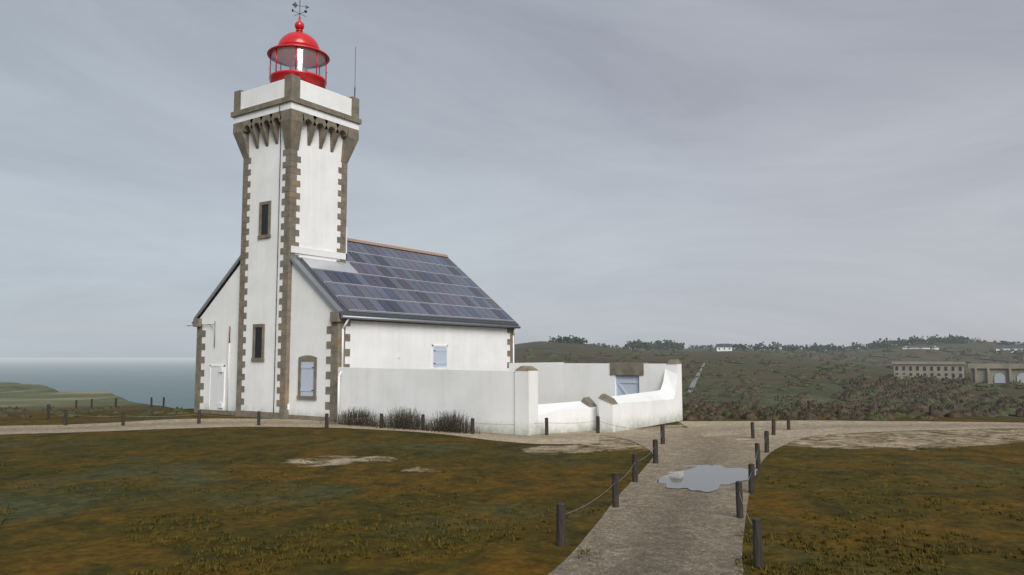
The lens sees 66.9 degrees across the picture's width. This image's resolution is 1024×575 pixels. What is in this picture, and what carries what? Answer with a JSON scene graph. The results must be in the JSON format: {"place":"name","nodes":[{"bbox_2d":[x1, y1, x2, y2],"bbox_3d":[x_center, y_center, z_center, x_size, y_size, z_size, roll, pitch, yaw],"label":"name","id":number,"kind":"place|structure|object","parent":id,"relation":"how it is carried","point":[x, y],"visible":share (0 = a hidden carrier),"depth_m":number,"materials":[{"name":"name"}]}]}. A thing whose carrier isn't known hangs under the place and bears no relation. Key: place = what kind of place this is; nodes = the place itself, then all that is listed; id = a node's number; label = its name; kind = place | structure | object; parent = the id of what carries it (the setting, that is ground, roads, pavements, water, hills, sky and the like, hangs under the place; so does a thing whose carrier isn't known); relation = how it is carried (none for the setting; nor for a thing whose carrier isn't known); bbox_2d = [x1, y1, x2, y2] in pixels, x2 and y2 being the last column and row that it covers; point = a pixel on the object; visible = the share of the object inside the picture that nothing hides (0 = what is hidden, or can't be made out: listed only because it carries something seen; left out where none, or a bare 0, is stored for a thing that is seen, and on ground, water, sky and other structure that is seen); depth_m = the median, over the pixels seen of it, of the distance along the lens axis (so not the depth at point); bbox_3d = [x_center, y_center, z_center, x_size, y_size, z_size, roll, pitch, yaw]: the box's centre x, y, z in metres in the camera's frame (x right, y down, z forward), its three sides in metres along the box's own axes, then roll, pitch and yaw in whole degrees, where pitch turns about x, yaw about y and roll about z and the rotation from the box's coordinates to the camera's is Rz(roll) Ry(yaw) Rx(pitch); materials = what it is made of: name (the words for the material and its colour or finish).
{"place":"outdoors","nodes":[
{"label":"outdoors","id":0,"kind":"place"},
{"bbox_2d":[0,358,195,408],"bbox_3d":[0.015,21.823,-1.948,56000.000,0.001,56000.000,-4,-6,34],"label":"sea","id":1,"kind":"structure","parent":0,"point":[145,380],"depth_m":874.37,"materials":[{"name":"liquid"}]},
{"bbox_2d":[0,418,598,443],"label":"path","id":2,"kind":"structure","parent":0,"point":[570,438],"depth_m":31.81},
{"bbox_2d":[0,341,1023,574],"bbox_3d":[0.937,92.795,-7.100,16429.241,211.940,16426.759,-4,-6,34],"label":"ground","id":3,"kind":"structure","parent":0,"point":[47,528],"depth_m":17.31,"materials":[{"name":"green plant"}]},
{"bbox_2d":[46,397,164,419],"bbox_3d":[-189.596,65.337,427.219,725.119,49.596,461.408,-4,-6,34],"label":"fence posts","id":4,"kind":"object","parent":3,"relation":"on","point":[115,406],"depth_m":54.71,"materials":[{"name":"brown wood"}]},
{"bbox_2d":[184,2,520,422],"bbox_3d":[-8.555,-3.930,43.957,11.815,21.475,14.847,-4,-6,34],"label":"lighthouse","id":5,"kind":"object","parent":3,"relation":"on","point":[283,332],"visible":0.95,"depth_m":38.10,"materials":[{"name":"paint"}]},
{"bbox_2d":[301,242,513,321],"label":"solar roof panels","id":6,"kind":"object","parent":5,"relation":"on","point":[369,278],"visible":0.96,"depth_m":41.78,"materials":[{"name":"glass"},{"name":"silicon"}]},
{"bbox_2d":[47,406,664,546],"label":"rope fence","id":7,"kind":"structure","parent":3,"relation":"on","point":[561,513],"depth_m":21.03,"materials":[{"name":"brown wood"}]},
{"bbox_2d":[319,405,481,434],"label":"shrubs","id":8,"kind":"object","parent":3,"relation":"on","point":[396,423],"visible":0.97,"depth_m":31.14,"materials":[{"name":"green plant"}]},
{"bbox_2d":[338,359,682,435],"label":"courtyard walls","id":9,"kind":"structure","parent":3,"relation":"on","point":[562,397],"depth_m":31.93,"materials":[{"name":"paint"}]},
{"bbox_2d":[0,346,1023,420],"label":"hillside","id":10,"kind":"structure","parent":3,"relation":"on","point":[946,397],"depth_m":117.36,"materials":[{"name":"green plant"}]},
{"bbox_2d":[0,446,1023,574],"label":"turf tufts","id":11,"kind":"object","parent":3,"relation":"on","point":[818,566],"visible":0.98,"depth_m":12.27,"materials":[{"name":"green plant"}]},
{"bbox_2d":[549,335,716,349],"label":"distant woods","id":12,"kind":"object","parent":3,"relation":"on","point":[665,345],"visible":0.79,"depth_m":490.35,"materials":[{"name":"green plant"}]},
{"bbox_2d":[716,343,731,350],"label":"house","id":13,"kind":"structure","parent":3,"relation":"on","point":[724,347],"depth_m":390.61,"materials":[{"name":"paint"}]},
{"bbox_2d":[735,415,789,567],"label":"wooden posts","id":14,"kind":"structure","parent":3,"relation":"on","point":[756,523],"depth_m":14.02,"materials":[{"name":"brown wood"}]},
{"bbox_2d":[773,343,781,350],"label":"house","id":15,"kind":"structure","parent":3,"relation":"on","point":[778,345],"depth_m":472.11,"materials":[{"name":"stone"}]},
{"bbox_2d":[732,334,1023,352],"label":"trees","id":16,"kind":"object","parent":3,"relation":"on","point":[951,339],"visible":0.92,"depth_m":543.05,"materials":[{"name":"green plant"}]},
{"bbox_2d":[807,400,1017,416],"bbox_3d":[42.167,11.131,67.968,5.489,5.680,78.974,-4,-7,39],"label":"fence","id":17,"kind":"object","parent":3,"relation":"on","point":[930,408],"visible":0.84,"depth_m":37.05,"materials":[{"name":"brown wood"}]},
{"bbox_2d":[902,346,938,349],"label":"house","id":18,"kind":"structure","parent":3,"relation":"on","point":[921,347],"depth_m":454.87,"materials":[{"name":"stone"}]},
{"bbox_2d":[892,362,965,378],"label":"fort building","id":19,"kind":"structure","parent":3,"relation":"on","point":[949,370],"depth_m":153.83,"materials":[{"name":"stone"}]},
{"bbox_2d":[968,364,1023,383],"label":"stone building","id":20,"kind":"structure","parent":3,"relation":"on","point":[998,373],"depth_m":132.71,"materials":[{"name":"stone"}]},
{"bbox_2d":[996,345,1023,352],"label":"house","id":21,"kind":"structure","parent":3,"relation":"on","point":[1009,347],"depth_m":427.25,"materials":[{"name":"stone"}]},
{"bbox_2d":[0,0,1023,357],"label":"sky","id":22,"kind":"structure","parent":0,"point":[610,172],"materials":[{"name":"grey"}]},
{"bbox_2d":[548,427,842,574],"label":"path","id":23,"kind":"structure","parent":0,"point":[650,525],"depth_m":13.91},
{"bbox_2d":[657,465,759,491],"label":"puddle","id":24,"kind":"object","parent":23,"relation":"on","point":[706,478],"visible":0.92,"depth_m":18.65,"materials":[{"name":"grey liquid"}]},
{"bbox_2d":[687,363,704,393],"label":"hill road","id":25,"kind":"structure","parent":0,"point":[693,383],"depth_m":144.98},
{"bbox_2d":[679,420,1023,441],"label":"path","id":26,"kind":"structure","parent":0,"point":[731,427],"depth_m":32.21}
]}

